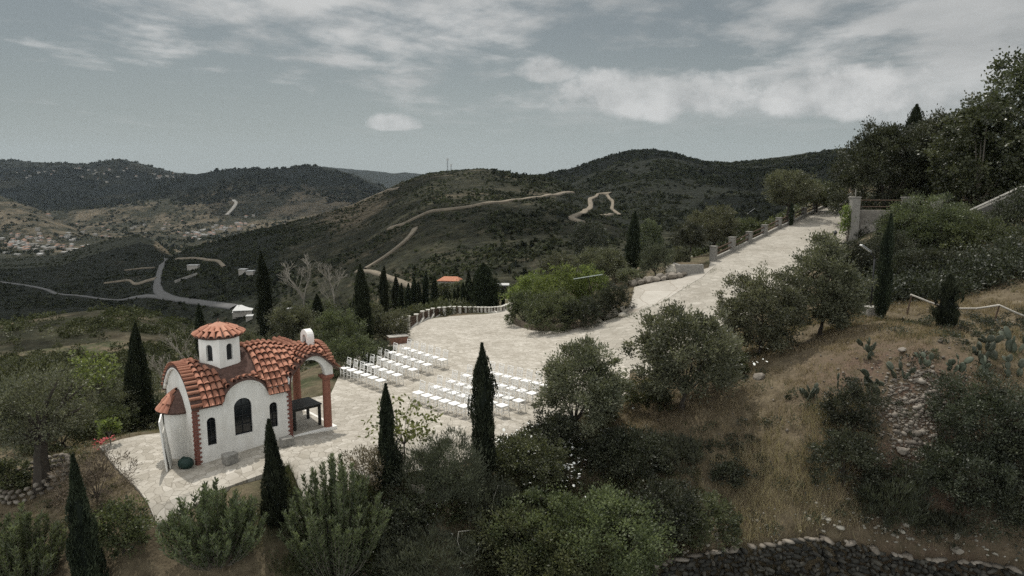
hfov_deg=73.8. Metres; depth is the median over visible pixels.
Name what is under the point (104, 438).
red flowers
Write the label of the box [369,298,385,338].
shrub
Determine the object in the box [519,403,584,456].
shrub
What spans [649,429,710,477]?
bramble
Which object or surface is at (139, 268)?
dirt track
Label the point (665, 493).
bramble
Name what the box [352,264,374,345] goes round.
cypress
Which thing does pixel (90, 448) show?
dry lawn
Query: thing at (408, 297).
cypress
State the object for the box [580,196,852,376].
road
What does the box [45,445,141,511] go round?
shrub
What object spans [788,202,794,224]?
cypress
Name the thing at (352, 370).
chair
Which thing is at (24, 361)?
shrub
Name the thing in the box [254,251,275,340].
cypress
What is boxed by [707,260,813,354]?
olive tree
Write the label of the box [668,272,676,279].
rock
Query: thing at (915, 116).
conifer
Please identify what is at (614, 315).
rock
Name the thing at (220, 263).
dirt track
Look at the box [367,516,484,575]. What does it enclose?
bush
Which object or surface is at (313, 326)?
shrub
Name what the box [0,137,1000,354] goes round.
hills
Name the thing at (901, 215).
shrub
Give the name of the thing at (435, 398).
chair
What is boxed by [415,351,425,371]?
chair
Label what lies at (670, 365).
olive tree
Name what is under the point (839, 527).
wall rubble
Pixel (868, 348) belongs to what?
cactus
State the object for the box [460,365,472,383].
chair
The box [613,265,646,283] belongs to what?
shrub
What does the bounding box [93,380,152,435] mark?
shrub
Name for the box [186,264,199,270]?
shed
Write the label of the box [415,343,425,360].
chair
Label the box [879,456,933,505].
thornbush
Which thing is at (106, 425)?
sapling
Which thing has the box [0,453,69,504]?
stone ring
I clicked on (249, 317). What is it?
shed
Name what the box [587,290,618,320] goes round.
shrub
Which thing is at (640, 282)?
rock
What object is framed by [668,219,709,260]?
umbrella tree
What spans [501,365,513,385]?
chair
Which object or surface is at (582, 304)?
shrub
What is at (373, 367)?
chair
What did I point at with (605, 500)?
bush
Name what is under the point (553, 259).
shrub
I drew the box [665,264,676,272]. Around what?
rock
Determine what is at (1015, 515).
thornbush
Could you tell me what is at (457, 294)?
cypress
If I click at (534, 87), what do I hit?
sky
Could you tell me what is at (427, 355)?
chair
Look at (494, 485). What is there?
shrub
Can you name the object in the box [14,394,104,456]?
shrub
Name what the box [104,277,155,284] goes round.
dirt track
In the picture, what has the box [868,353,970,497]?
rubble
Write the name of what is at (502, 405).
chair
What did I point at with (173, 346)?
bare tree
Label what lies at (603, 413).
shrub
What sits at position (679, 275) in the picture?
rock
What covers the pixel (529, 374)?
chair
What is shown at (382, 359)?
chair
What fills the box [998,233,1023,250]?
shrub
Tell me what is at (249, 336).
shrub
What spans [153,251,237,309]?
valley road
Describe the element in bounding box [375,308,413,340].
shrub
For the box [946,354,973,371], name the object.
cactus
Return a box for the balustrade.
[395,304,508,328]
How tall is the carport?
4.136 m
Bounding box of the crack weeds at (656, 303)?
[612,268,718,319]
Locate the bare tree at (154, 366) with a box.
[147,354,182,394]
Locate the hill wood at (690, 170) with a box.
[491,142,936,191]
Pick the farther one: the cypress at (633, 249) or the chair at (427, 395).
the cypress at (633, 249)
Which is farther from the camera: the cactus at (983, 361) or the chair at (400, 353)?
the chair at (400, 353)
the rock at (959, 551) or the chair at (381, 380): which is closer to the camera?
the rock at (959, 551)
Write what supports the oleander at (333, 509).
on the ground at (152, 560)
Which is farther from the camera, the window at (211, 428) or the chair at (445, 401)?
the chair at (445, 401)
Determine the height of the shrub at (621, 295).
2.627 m
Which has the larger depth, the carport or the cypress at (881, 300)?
the carport
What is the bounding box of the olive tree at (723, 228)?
[680,202,742,246]
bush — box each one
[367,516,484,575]
[454,500,560,575]
[481,479,599,575]
[495,510,640,575]
[533,477,684,575]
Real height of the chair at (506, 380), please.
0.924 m
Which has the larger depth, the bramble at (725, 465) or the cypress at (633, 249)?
the cypress at (633, 249)
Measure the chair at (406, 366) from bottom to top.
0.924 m
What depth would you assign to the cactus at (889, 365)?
24.39 m
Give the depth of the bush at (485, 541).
20.61 m
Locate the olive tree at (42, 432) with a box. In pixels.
[0,359,103,493]
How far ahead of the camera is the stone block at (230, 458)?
22.02 m
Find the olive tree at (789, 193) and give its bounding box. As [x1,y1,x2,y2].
[760,168,823,221]
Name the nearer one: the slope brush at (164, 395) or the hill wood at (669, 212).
the slope brush at (164, 395)
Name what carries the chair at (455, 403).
on the plaza
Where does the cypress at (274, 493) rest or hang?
on the ground at (152, 560)
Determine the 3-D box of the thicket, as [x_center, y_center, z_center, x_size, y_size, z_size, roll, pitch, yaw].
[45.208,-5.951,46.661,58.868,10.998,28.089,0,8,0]
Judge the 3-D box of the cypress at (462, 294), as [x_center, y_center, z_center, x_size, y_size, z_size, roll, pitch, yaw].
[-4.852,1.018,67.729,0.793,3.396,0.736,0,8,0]
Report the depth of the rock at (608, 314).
44.20 m
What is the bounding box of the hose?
[457,487,497,555]
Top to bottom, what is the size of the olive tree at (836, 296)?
5.095 m
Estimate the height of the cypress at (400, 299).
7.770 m
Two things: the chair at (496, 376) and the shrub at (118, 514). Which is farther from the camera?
the chair at (496, 376)
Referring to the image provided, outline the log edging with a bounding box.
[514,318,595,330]
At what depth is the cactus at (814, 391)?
24.78 m
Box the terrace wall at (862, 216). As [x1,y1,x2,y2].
[847,191,993,240]
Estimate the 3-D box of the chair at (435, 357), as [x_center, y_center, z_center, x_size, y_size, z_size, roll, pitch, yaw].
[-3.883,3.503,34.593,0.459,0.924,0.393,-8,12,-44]
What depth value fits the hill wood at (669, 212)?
534.42 m
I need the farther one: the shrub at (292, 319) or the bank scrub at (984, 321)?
the shrub at (292, 319)
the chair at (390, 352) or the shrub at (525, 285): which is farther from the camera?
the shrub at (525, 285)
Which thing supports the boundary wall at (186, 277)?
on the hills at (307, 205)
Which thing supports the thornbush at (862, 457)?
on the ground at (152, 560)
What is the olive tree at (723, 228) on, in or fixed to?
on the ground at (152, 560)
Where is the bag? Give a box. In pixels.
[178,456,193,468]
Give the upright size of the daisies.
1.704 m
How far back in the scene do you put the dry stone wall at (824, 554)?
21.66 m
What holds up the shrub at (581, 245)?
on the hills at (307, 205)
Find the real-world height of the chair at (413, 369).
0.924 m
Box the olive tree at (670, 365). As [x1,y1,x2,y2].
[616,299,749,410]
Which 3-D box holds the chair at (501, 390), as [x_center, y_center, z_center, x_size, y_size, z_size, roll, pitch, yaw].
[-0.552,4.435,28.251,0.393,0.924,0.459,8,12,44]
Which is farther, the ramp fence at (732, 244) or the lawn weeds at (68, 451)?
the ramp fence at (732, 244)
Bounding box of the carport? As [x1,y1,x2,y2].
[498,283,508,289]
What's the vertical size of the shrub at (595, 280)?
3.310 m
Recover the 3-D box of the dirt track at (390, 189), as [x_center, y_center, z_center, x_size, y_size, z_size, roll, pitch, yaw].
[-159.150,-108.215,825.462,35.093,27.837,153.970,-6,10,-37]
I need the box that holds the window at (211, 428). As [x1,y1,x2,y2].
[207,417,216,444]
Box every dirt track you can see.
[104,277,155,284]
[124,267,154,270]
[175,257,225,266]
[341,187,399,207]
[354,269,411,287]
[364,226,417,268]
[387,191,574,229]
[569,192,611,223]
[599,194,620,216]
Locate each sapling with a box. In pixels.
[61,346,125,405]
[95,416,122,444]
[357,393,443,461]
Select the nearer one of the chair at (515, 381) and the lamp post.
the chair at (515, 381)
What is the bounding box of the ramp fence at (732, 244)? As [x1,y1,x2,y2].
[709,190,854,261]
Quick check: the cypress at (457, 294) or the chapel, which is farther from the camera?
the cypress at (457, 294)
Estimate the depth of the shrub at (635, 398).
27.27 m
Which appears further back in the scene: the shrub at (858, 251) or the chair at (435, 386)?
the shrub at (858, 251)
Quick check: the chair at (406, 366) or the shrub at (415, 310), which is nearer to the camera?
the chair at (406, 366)
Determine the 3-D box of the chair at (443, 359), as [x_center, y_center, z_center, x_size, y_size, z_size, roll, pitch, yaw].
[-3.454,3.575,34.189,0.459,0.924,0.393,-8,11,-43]
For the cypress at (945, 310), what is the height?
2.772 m
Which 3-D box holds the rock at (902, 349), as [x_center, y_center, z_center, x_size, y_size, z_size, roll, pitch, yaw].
[14.652,2.322,25.589,0.380,0.216,0.268,-2,9,-15]
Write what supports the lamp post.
on the ground at (152, 560)
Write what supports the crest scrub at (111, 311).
on the hills at (307, 205)
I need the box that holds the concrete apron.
[626,267,713,316]
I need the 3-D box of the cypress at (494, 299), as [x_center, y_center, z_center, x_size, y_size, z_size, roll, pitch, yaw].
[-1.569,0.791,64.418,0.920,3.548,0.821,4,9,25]
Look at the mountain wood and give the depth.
3054.40 m
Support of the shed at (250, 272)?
on the hills at (307, 205)
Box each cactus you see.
[799,383,819,400]
[837,373,851,391]
[856,337,875,359]
[859,369,884,395]
[886,361,915,378]
[914,352,933,366]
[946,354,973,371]
[972,335,1004,360]
[979,355,991,376]
[999,326,1023,352]
[1002,354,1023,376]
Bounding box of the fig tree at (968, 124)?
[917,91,1023,208]
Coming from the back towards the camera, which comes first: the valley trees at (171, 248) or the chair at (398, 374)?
the valley trees at (171, 248)
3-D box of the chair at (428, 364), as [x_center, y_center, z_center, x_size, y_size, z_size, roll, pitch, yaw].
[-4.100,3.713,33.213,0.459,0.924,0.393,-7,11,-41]
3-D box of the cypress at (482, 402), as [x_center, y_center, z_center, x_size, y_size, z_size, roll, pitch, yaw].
[-0.960,4.340,22.721,1.022,5.201,1.002,6,10,36]
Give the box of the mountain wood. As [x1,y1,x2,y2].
[0,158,387,211]
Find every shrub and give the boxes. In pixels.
[0,352,68,398]
[0,374,49,444]
[0,454,32,498]
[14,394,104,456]
[45,367,119,397]
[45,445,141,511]
[85,398,142,438]
[91,491,161,559]
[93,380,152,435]
[146,398,164,429]
[239,326,265,341]
[263,299,320,340]
[295,320,328,362]
[305,296,341,320]
[309,306,367,358]
[314,331,383,377]
[336,439,390,492]
[359,338,397,358]
[366,491,433,552]
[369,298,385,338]
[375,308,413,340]
[383,418,496,514]
[400,304,424,316]
[437,282,452,295]
[448,279,464,293]
[454,469,532,536]
[486,426,570,489]
[498,268,561,315]
[503,288,542,325]
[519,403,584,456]
[521,287,589,332]
[530,261,590,307]
[536,249,580,279]
[559,294,603,328]
[567,263,610,302]
[568,218,609,264]
[571,244,631,280]
[583,387,621,418]
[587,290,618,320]
[593,279,637,316]
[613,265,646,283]
[618,378,678,412]
[635,239,676,275]
[639,218,665,257]
[669,244,691,263]
[707,352,751,374]
[730,215,761,237]
[821,185,849,205]
[837,238,879,276]
[857,228,923,260]
[867,247,929,276]
[868,200,940,252]
[875,188,975,257]
[895,245,979,277]
[925,208,1023,252]
[928,201,988,243]
[934,262,999,289]
[981,182,1023,240]
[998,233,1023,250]
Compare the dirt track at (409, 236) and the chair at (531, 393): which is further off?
the dirt track at (409, 236)
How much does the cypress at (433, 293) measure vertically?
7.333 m
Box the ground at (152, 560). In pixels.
[0,170,1023,575]
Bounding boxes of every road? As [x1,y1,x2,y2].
[0,281,162,300]
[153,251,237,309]
[225,200,237,214]
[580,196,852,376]
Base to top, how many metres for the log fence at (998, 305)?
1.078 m
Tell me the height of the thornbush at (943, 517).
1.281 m
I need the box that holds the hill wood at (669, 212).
[485,149,884,280]
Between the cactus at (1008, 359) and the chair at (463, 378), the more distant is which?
the chair at (463, 378)
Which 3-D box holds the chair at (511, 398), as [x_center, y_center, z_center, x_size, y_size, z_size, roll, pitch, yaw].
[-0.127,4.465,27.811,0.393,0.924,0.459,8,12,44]
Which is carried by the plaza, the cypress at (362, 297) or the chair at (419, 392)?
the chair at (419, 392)
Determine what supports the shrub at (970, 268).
on the ground at (152, 560)
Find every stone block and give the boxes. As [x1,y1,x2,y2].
[221,451,237,465]
[279,435,294,447]
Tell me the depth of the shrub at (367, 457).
21.67 m
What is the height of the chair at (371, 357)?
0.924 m
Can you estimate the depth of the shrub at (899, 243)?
42.61 m
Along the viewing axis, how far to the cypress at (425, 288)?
138.17 m
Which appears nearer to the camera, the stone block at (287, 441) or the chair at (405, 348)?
the stone block at (287, 441)
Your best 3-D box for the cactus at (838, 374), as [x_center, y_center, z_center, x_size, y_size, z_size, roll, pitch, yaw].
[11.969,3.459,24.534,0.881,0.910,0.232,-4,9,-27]
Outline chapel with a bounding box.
[155,320,340,465]
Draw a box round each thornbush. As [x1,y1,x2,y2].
[805,422,893,497]
[813,374,894,439]
[846,461,937,540]
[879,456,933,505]
[907,433,1023,518]
[907,507,971,549]
[921,364,1023,474]
[948,460,1023,545]
[972,423,1023,486]
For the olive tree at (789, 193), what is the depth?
64.99 m
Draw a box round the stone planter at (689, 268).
[673,262,703,276]
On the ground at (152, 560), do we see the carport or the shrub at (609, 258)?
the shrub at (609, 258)
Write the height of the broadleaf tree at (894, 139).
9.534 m
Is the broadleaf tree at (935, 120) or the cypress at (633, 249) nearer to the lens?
the cypress at (633, 249)
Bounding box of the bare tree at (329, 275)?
[315,262,346,306]
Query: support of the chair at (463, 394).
on the plaza
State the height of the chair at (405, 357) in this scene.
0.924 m
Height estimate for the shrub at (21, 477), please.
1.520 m
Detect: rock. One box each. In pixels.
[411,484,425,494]
[600,311,610,319]
[610,308,617,317]
[618,312,626,317]
[630,279,637,286]
[637,280,644,284]
[646,276,653,283]
[653,276,660,281]
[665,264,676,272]
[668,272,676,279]
[677,272,682,277]
[753,373,764,379]
[896,446,908,455]
[898,347,906,352]
[950,546,963,553]
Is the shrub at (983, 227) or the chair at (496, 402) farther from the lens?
the shrub at (983, 227)
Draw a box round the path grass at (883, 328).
[718,238,1023,392]
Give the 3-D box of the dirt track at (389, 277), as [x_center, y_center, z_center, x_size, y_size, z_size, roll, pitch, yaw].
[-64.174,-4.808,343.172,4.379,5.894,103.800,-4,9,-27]
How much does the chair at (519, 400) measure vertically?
0.924 m
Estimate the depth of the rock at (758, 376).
27.53 m
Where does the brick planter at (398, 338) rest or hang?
on the plaza
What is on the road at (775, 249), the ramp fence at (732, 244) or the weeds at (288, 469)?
the ramp fence at (732, 244)
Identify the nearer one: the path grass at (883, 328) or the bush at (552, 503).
the bush at (552, 503)
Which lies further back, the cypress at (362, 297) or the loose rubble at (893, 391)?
the cypress at (362, 297)
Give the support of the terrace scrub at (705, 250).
on the ground at (152, 560)
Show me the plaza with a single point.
(461, 338)
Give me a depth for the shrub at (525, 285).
49.07 m
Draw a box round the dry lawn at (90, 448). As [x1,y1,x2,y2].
[1,391,330,575]
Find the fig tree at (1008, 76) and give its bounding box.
[943,46,1023,191]
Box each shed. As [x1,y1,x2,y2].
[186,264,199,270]
[232,305,252,316]
[238,268,247,274]
[245,314,253,321]
[246,270,255,275]
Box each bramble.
[574,421,686,486]
[608,473,708,555]
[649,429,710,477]
[664,486,746,552]
[706,455,755,489]
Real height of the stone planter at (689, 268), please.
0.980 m
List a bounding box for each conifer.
[466,262,503,306]
[886,103,927,186]
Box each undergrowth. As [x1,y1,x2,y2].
[286,440,712,575]
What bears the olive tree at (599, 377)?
on the ground at (152, 560)
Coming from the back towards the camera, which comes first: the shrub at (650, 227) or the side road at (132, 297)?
the side road at (132, 297)
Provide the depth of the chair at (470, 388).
29.66 m
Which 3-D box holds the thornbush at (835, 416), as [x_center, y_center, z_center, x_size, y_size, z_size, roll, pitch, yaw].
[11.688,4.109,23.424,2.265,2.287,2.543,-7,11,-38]
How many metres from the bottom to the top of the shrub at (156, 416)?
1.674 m
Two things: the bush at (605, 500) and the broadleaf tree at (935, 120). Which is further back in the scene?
the broadleaf tree at (935, 120)
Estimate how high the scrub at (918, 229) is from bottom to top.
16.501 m
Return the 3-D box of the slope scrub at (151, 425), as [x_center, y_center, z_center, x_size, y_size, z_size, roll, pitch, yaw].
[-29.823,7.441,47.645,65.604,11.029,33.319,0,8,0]
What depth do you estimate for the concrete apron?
46.36 m
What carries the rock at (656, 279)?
on the ground at (152, 560)
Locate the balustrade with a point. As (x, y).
(421, 317)
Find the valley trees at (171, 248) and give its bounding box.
[0,179,368,255]
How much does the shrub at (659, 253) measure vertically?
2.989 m
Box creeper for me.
[837,203,855,241]
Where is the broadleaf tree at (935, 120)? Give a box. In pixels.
[874,103,994,205]
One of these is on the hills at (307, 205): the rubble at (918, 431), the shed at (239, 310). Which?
the shed at (239, 310)
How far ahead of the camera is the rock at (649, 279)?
48.31 m
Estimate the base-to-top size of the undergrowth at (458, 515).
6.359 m
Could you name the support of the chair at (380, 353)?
on the plaza
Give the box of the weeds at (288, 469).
[261,433,705,575]
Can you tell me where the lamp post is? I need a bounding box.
[860,244,876,317]
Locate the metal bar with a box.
[574,274,602,293]
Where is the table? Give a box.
[292,397,321,430]
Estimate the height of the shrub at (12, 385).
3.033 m
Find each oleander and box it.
[0,501,67,575]
[154,476,269,570]
[276,452,392,575]
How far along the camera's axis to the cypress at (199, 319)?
91.60 m
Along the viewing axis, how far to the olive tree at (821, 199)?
68.34 m
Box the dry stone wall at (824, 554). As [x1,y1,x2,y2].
[642,533,1023,575]
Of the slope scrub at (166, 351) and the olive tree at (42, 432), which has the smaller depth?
the olive tree at (42, 432)
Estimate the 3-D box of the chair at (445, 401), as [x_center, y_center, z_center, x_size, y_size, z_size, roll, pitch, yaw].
[-2.646,4.494,27.247,0.459,0.924,0.393,-8,11,-42]
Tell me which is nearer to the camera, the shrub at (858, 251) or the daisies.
the daisies
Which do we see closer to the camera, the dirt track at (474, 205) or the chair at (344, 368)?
the chair at (344, 368)
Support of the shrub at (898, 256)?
on the ground at (152, 560)
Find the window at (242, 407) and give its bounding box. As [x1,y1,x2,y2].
[234,398,251,434]
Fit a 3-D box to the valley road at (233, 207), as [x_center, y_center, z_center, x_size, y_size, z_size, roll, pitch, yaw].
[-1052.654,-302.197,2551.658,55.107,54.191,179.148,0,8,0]
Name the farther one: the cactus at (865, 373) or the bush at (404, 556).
the cactus at (865, 373)
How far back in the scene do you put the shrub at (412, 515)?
20.58 m
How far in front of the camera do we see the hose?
20.71 m
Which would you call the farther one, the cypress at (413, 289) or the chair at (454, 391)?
the cypress at (413, 289)
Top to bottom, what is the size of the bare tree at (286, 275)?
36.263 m
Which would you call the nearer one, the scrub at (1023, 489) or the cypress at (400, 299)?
the scrub at (1023, 489)
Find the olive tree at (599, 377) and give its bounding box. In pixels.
[528,332,635,439]
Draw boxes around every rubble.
[667,492,1023,573]
[817,337,1014,536]
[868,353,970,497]
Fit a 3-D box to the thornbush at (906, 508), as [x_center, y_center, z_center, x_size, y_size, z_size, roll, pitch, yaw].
[12.136,6.664,21.689,2.855,2.211,2.515,0,8,0]
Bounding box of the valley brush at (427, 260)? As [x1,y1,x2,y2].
[250,221,516,333]
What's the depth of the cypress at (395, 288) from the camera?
153.40 m
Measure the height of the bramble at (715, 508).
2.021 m
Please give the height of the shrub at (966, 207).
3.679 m
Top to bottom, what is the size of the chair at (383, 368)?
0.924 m
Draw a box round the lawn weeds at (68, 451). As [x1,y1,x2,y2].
[0,430,289,565]
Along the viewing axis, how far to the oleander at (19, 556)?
18.15 m
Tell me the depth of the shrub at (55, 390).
43.08 m
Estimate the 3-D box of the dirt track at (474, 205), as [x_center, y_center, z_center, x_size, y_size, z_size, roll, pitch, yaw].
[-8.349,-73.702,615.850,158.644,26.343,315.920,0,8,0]
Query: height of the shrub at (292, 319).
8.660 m
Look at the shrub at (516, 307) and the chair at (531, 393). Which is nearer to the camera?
the chair at (531, 393)
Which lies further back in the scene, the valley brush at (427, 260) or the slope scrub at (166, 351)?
the valley brush at (427, 260)
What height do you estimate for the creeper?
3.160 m
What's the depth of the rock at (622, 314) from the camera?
43.42 m
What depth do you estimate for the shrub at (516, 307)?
46.76 m
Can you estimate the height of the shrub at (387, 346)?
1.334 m
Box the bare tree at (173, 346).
[159,325,199,359]
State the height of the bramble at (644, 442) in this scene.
1.942 m
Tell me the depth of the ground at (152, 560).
23.36 m
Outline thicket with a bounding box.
[830,199,1023,305]
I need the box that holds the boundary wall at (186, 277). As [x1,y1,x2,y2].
[174,273,196,282]
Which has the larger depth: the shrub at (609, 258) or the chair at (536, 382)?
the shrub at (609, 258)
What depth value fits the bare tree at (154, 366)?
37.19 m
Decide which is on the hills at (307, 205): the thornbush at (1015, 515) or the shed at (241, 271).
the shed at (241, 271)
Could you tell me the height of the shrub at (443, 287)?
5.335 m
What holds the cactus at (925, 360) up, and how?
on the ground at (152, 560)
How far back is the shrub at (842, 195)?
71.48 m
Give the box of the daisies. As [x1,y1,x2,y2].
[495,413,586,486]
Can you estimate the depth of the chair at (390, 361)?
33.54 m
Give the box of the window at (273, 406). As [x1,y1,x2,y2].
[269,402,277,426]
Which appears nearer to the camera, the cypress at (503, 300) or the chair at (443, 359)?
the chair at (443, 359)
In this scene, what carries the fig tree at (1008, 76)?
on the ground at (152, 560)
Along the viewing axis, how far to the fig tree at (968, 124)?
52.96 m
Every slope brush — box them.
[38,304,487,435]
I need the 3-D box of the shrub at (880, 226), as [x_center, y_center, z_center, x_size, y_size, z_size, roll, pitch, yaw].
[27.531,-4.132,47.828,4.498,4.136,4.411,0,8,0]
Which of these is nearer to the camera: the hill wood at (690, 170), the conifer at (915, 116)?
the conifer at (915, 116)
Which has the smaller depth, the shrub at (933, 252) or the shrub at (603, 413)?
the shrub at (603, 413)
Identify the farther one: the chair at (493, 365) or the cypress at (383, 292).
the cypress at (383, 292)
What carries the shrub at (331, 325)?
on the ground at (152, 560)
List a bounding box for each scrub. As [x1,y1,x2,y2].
[0,219,305,333]
[0,273,606,385]
[0,295,505,344]
[3,305,478,436]
[150,165,665,332]
[532,180,877,289]
[644,306,1023,569]
[839,176,1023,276]
[1000,317,1023,558]
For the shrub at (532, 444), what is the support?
on the ground at (152, 560)
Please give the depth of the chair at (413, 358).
34.08 m
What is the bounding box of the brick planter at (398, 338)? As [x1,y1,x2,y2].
[386,334,408,344]
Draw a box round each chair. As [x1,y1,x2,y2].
[340,357,351,376]
[347,359,358,380]
[353,361,365,381]
[360,364,371,384]
[363,354,374,373]
[367,366,379,388]
[370,356,381,373]
[375,347,381,363]
[375,369,386,391]
[377,358,388,377]
[378,349,388,367]
[384,361,395,382]
[385,351,396,370]
[387,343,397,360]
[392,354,403,371]
[392,364,403,385]
[394,344,403,361]
[400,356,410,377]
[401,339,411,356]
[401,347,411,365]
[407,359,418,379]
[408,341,418,358]
[409,349,418,366]
[412,380,425,404]
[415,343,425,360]
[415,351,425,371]
[421,382,433,407]
[422,345,432,363]
[422,354,432,374]
[429,385,442,408]
[430,347,440,366]
[430,375,442,395]
[437,349,447,367]
[439,377,451,398]
[439,387,452,413]
[445,370,457,389]
[448,380,460,401]
[448,390,461,416]
[454,372,466,392]
[456,383,469,403]
[457,392,470,416]
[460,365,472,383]
[464,375,472,395]
[490,361,495,372]
[493,389,499,411]
[494,363,504,384]
[494,371,499,390]
[494,383,504,403]
[496,374,508,393]
[496,392,509,418]
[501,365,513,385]
[502,385,515,406]
[506,376,518,397]
[511,367,522,389]
[512,387,525,413]
[516,378,528,400]
[520,369,532,388]
[526,380,538,401]
[530,371,541,390]
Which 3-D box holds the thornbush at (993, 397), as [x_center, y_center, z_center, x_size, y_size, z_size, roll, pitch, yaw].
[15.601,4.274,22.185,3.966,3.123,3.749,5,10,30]
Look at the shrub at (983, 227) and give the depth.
43.12 m
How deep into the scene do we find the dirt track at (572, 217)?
533.38 m
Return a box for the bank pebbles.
[640,291,1022,554]
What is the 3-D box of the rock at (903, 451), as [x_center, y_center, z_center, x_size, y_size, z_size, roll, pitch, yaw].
[13.088,5.463,22.883,0.412,0.270,0.347,8,11,42]
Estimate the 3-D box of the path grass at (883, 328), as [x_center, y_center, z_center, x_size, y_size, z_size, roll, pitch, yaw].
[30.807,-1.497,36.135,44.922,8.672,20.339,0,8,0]
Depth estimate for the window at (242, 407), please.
23.15 m
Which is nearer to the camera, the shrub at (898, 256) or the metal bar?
the shrub at (898, 256)
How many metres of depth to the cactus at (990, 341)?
24.24 m
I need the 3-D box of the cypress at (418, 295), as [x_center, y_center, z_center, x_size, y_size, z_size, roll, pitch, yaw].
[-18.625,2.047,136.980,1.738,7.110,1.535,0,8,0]
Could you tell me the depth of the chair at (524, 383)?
28.92 m
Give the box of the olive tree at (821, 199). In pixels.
[798,177,838,212]
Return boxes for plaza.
[99,299,629,525]
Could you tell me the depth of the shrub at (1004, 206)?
44.77 m
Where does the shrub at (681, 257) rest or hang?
on the ground at (152, 560)
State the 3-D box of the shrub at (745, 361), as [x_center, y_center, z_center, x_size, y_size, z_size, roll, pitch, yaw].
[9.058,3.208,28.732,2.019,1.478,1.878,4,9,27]
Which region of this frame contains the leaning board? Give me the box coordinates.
[158,414,171,471]
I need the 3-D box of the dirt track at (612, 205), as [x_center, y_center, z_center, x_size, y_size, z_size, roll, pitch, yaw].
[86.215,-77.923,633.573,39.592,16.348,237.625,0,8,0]
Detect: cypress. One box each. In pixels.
[64,453,109,575]
[119,322,158,430]
[193,303,206,355]
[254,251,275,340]
[258,418,294,529]
[311,293,324,329]
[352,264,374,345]
[370,383,404,488]
[378,265,388,327]
[391,276,399,309]
[397,283,404,310]
[404,283,412,307]
[410,277,416,304]
[415,281,422,305]
[422,271,429,303]
[429,276,437,301]
[455,286,460,301]
[460,282,465,304]
[464,270,472,303]
[467,342,498,479]
[492,279,499,305]
[501,289,504,304]
[624,210,642,268]
[735,207,740,237]
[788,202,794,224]
[873,213,894,317]
[927,273,964,327]
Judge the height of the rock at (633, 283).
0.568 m
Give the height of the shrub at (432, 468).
3.214 m
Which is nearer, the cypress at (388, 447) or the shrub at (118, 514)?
the shrub at (118, 514)
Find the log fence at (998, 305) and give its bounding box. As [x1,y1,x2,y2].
[907,294,1023,321]
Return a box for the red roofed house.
[437,276,462,284]
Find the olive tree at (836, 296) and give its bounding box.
[778,228,878,336]
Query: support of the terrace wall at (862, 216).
on the ground at (152, 560)
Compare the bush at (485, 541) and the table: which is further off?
the table
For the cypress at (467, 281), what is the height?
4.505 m
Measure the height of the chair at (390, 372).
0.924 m
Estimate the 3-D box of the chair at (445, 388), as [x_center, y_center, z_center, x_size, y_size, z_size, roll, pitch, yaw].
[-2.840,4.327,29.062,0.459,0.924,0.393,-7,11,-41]
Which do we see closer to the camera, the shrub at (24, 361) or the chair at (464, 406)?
the chair at (464, 406)
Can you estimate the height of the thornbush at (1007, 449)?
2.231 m
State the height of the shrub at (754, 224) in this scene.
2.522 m
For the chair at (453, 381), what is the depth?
30.43 m
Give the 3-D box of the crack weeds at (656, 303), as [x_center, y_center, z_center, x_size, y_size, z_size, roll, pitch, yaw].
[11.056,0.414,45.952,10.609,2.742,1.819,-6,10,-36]
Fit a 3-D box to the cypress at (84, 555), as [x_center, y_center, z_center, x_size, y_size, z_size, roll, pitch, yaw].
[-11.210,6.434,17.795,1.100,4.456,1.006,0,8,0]
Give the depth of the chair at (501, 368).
31.60 m
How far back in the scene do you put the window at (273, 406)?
23.88 m
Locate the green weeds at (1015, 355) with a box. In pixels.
[566,286,1023,575]
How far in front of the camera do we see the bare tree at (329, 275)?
322.48 m
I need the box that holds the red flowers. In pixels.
[93,435,114,449]
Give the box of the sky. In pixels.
[0,0,1023,174]
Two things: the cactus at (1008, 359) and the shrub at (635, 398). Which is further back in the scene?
the shrub at (635, 398)
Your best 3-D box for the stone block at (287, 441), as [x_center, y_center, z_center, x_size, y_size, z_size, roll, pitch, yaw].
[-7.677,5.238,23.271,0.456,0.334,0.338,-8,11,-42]
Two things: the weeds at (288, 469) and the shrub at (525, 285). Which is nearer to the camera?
the weeds at (288, 469)
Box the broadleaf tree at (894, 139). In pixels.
[820,115,943,219]
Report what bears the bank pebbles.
on the ground at (152, 560)
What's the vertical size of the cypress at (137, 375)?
5.796 m
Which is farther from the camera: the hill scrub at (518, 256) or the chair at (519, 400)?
the hill scrub at (518, 256)
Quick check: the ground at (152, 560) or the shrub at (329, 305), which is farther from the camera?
the shrub at (329, 305)
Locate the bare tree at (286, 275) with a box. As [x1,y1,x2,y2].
[278,252,314,312]
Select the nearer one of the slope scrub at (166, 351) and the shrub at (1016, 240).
the shrub at (1016, 240)
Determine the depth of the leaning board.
21.73 m
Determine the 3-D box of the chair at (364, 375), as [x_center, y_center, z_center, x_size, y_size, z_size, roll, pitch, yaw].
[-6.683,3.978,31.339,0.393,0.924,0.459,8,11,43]

